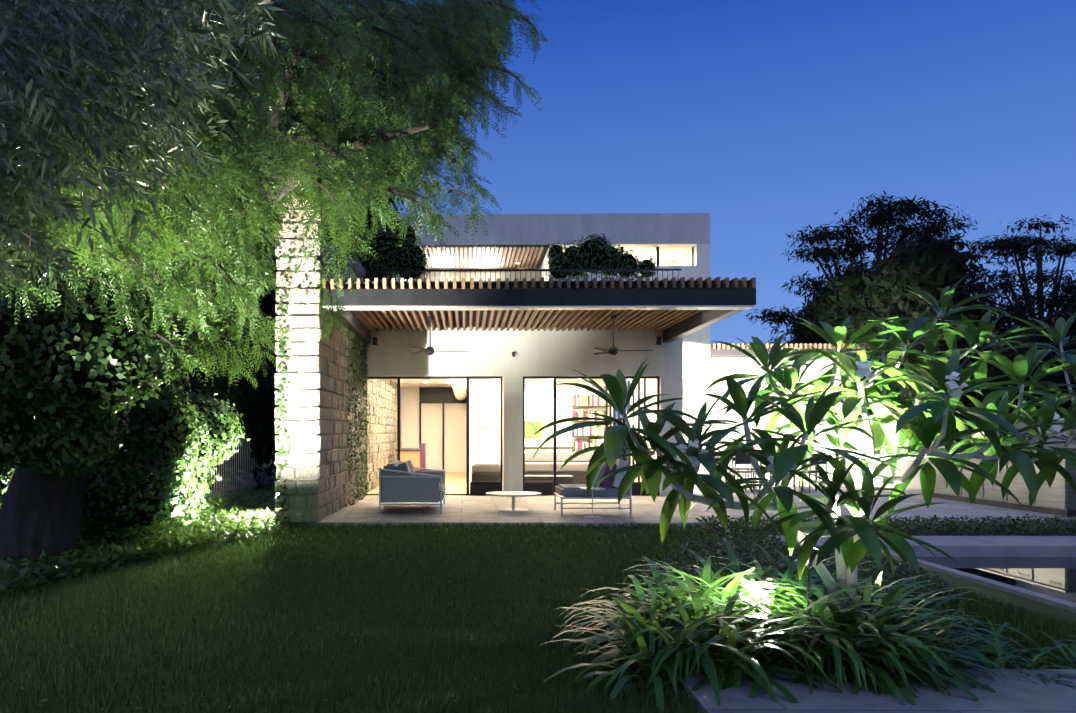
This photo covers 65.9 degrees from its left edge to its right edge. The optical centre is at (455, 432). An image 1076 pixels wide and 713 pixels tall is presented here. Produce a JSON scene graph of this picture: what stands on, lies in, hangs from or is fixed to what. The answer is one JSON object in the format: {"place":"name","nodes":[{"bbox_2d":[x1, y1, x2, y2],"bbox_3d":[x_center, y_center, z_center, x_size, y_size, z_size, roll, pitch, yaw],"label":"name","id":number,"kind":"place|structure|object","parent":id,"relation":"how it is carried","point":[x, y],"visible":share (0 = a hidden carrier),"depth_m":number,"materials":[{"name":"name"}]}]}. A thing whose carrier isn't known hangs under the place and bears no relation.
{"place":"outdoors","nodes":[
{"label":"outdoors","id":0,"kind":"place"},
{"bbox_2d":[0,0,286,295],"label":"olive sprays","id":1,"kind":"object","parent":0,"point":[66,21],"visible":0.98,"depth_m":2.87,"materials":[{"name":"green plant"}]},
{"bbox_2d":[0,433,1075,712],"bbox_3d":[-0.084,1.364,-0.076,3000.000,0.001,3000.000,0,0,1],"label":"lawn","id":2,"kind":"structure","parent":0,"point":[1042,609],"depth_m":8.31,"materials":[{"name":"green plant"}]},
{"bbox_2d":[0,257,277,545],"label":"shrubs","id":3,"kind":"object","parent":2,"relation":"on","point":[122,402],"depth_m":7.21,"materials":[{"name":"green plant"}]},
{"bbox_2d":[0,491,283,597],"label":"groundcover","id":4,"kind":"object","parent":2,"relation":"on","point":[88,555],"visible":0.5,"depth_m":8.99,"materials":[{"name":"green plant"}]},
{"bbox_2d":[198,438,267,501],"bbox_3d":[-4.761,0.730,18.088,0.040,1.167,5.816,0,0,-1],"label":"fence","id":5,"kind":"object","parent":2,"relation":"on","point":[240,487],"visible":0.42,"depth_m":18.08,"materials":[{"name":"grey wood"}]},
{"bbox_2d":[0,0,552,562],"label":"pepper tree","id":6,"kind":"object","parent":2,"relation":"on","point":[359,55],"depth_m":6.39,"materials":[{"name":"green plant"}]},
{"bbox_2d":[12,235,275,478],"bbox_3d":[-3.016,-0.728,7.547,2.858,2.297,1.216,0,0,10],"label":"shrub","id":7,"kind":"object","parent":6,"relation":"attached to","point":[65,456],"visible":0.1,"depth_m":7.26,"materials":[{"name":"green plant"}]},
{"bbox_2d":[5,534,653,710],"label":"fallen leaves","id":8,"kind":"object","parent":2,"relation":"on","point":[101,708],"visible":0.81,"depth_m":4.59,"materials":[{"name":"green plant"}]},
{"bbox_2d":[176,184,1075,490],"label":"hedges","id":9,"kind":"object","parent":2,"relation":"on","point":[890,268],"depth_m":20.75,"materials":[{"name":"green plant"}]},
{"bbox_2d":[677,668,1075,712],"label":"slab","id":10,"kind":"structure","parent":2,"relation":"on","point":[1013,694],"depth_m":4.08,"materials":[{"name":"grey concrete"}]},
{"bbox_2d":[743,190,1075,343],"bbox_3d":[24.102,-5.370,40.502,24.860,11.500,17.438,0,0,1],"label":"trees","id":11,"kind":"object","parent":2,"relation":"on","point":[884,216],"visible":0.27,"depth_m":36.63,"materials":[{"name":"green plant"}]},
{"bbox_2d":[764,535,1075,612],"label":"pool","id":12,"kind":"structure","parent":2,"relation":"in","point":[1041,569],"depth_m":9.14,"materials":[{"name":"black liquid"}]},
{"bbox_2d":[271,0,1075,426],"label":"sky","id":13,"kind":"structure","parent":0,"point":[769,119],"materials":[{"name":"blue"}]},
{"bbox_2d":[282,476,1075,525],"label":"patio","id":14,"kind":"structure","parent":0,"point":[483,510],"depth_m":13.66,"materials":[{"name":"tile"}]},
{"bbox_2d":[274,195,401,522],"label":"stone wall","id":15,"kind":"structure","parent":14,"relation":"on","point":[314,472],"depth_m":11.93,"materials":[{"name":"beige stone"}]},
{"bbox_2d":[274,196,320,523],"bbox_3d":[-2.260,-1.043,11.831,0.691,4.811,0.125,0,0,1],"label":"pier ivy","id":16,"kind":"object","parent":15,"relation":"attached to","point":[280,407],"visible":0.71,"depth_m":11.85,"materials":[{"name":"green plant"}]},
{"bbox_2d":[345,330,369,506],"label":"ivy wall","id":17,"kind":"structure","parent":15,"relation":"attached to","point":[357,393],"depth_m":15.67,"materials":[{"name":"green plant"}]},
{"bbox_2d":[378,460,445,514],"bbox_3d":[-0.704,0.899,14.084,1.036,0.830,1.851,0,0,1],"label":"sofa","id":18,"kind":"object","parent":14,"relation":"on","point":[401,481],"visible":1,"depth_m":13.18,"materials":[{"name":"grey fabric"}]},
{"bbox_2d":[486,491,540,511],"bbox_3d":[0.975,1.169,13.871,0.940,0.290,0.940,0,0,1],"label":"coffee table","id":19,"kind":"object","parent":14,"relation":"on","point":[513,494],"visible":1,"depth_m":13.77,"materials":[{"name":"white"}]},
{"bbox_2d":[364,213,709,495],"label":"house","id":20,"kind":"structure","parent":14,"relation":"on","point":[680,367],"depth_m":20.84,"materials":[{"name":"paint"}]},
{"bbox_2d":[419,245,549,268],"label":"slatted ceiling","id":21,"kind":"structure","parent":20,"relation":"attached to","point":[508,256],"depth_m":22.15,"materials":[{"name":"paint"}]},
{"bbox_2d":[354,207,658,280],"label":"shrubs","id":22,"kind":"object","parent":20,"relation":"on","point":[597,260],"depth_m":17.33,"materials":[{"name":"green plant"}]},
{"bbox_2d":[366,335,661,356],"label":"outdoor speakers","id":23,"kind":"object","parent":20,"relation":"attached to","point":[657,341],"visible":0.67,"depth_m":16.95,"materials":[{"name":"black plastic"}]},
{"bbox_2d":[395,379,634,492],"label":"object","id":24,"kind":"object","parent":20,"relation":"on","point":[573,471],"visible":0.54,"depth_m":19.60,"materials":[{"name":"white"}]},
{"bbox_2d":[364,269,681,280],"bbox_3d":[1.391,-2.854,17.296,6.590,1.096,0.320,0,0,1],"label":"terrace railing","id":25,"kind":"object","parent":20,"relation":"on","point":[483,270],"visible":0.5,"depth_m":17.14,"materials":[{"name":"black"}]},
{"bbox_2d":[365,247,692,494],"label":"glazing","id":26,"kind":"structure","parent":20,"relation":"attached to","point":[442,395],"depth_m":17.13,"materials":[{"name":"black"}]},
{"bbox_2d":[320,277,755,342],"bbox_3d":[1.224,-2.030,14.478,6.330,0.428,5.080,0,0,1],"label":"canopy","id":27,"kind":"object","parent":20,"relation":"attached to","point":[672,309],"visible":0.98,"depth_m":12.03,"materials":[{"name":"black metal"}]},
{"bbox_2d":[409,316,467,354],"bbox_3d":[-0.327,-1.736,14.802,1.107,0.700,1.217,0,0,1],"label":"fan","id":28,"kind":"object","parent":27,"relation":"attached to","point":[429,350],"visible":1,"depth_m":14.80},
{"bbox_2d":[593,315,652,354],"bbox_3d":[2.949,-1.736,14.828,1.132,0.700,1.210,0,0,1],"label":"fan","id":29,"kind":"object","parent":27,"relation":"hanging from","point":[613,350],"visible":1,"depth_m":14.74},
{"bbox_2d":[525,379,552,407],"bbox_3d":[1.998,-1.030,20.479,0.947,0.872,0.768,0,0,16],"label":"chandelier","id":30,"kind":"object","parent":20,"relation":"hanging from","point":[540,399],"visible":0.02,"depth_m":20.44,"materials":[{"name":"silver metal"}]},
{"bbox_2d":[580,487,604,517],"bbox_3d":[2.116,1.089,12.746,0.400,0.450,0.400,0,0,1],"label":"side table","id":31,"kind":"object","parent":14,"relation":"on","point":[595,489],"visible":0.92,"depth_m":12.68,"materials":[{"name":"white metal"}]},
{"bbox_2d":[554,459,631,515],"bbox_3d":[2.215,0.869,13.420,1.123,0.889,0.993,0,0,1],"label":"lounge chair","id":32,"kind":"object","parent":14,"relation":"on","point":[610,485],"visible":0.81,"depth_m":12.95,"materials":[{"name":"grey fabric"}]},
{"bbox_2d":[710,451,826,492],"bbox_3d":[7.067,0.888,18.831,2.200,0.852,1.944,0,0,1],"label":"outdoor dining set","id":33,"kind":"object","parent":14,"relation":"on","point":[739,458],"visible":0.31,"depth_m":17.92,"materials":[{"name":"grey"}]},
{"bbox_2d":[710,343,1075,488],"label":"garden walls","id":34,"kind":"structure","parent":14,"relation":"on","point":[725,360],"depth_m":24.78,"materials":[{"name":"paint"}]},
{"bbox_2d":[927,452,1075,515],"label":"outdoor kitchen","id":35,"kind":"object","parent":14,"relation":"on","point":[1058,497],"visible":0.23,"depth_m":13.88,"materials":[{"name":"concrete"},{"name":"stone"}]},
{"bbox_2d":[652,525,1075,668],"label":"bed soil","id":36,"kind":"structure","parent":0,"point":[971,534],"depth_m":10.94,"materials":[{"name":"brown soil"}]},
{"bbox_2d":[532,277,1075,610],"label":"plumeria","id":37,"kind":"object","parent":36,"relation":"on","point":[910,422],"depth_m":4.82,"materials":[{"name":"green plant"}]},
{"bbox_2d":[640,526,973,647],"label":"ornamental grass","id":38,"kind":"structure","parent":36,"relation":"on","point":[717,550],"depth_m":7.37,"materials":[{"name":"green plant"}]},
{"bbox_2d":[541,538,1075,711],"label":"agapanthus","id":39,"kind":"object","parent":36,"relation":"on","point":[742,624],"visible":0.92,"depth_m":4.64,"materials":[{"name":"green plant"}]},
{"bbox_2d":[805,548,817,628],"bbox_3d":[2.101,1.013,4.898,0.117,0.661,0.056,0,0,-24],"label":"garden spotlight","id":40,"kind":"object","parent":36,"relation":"on","point":[813,554],"visible":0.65,"depth_m":4.89,"materials":[{"name":"black metal"}]},
{"bbox_2d":[696,513,1075,536],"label":"groundcover","id":41,"kind":"object","parent":36,"relation":"on","point":[1038,526],"visible":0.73,"depth_m":10.97,"materials":[{"name":"green plant"}]}
]}

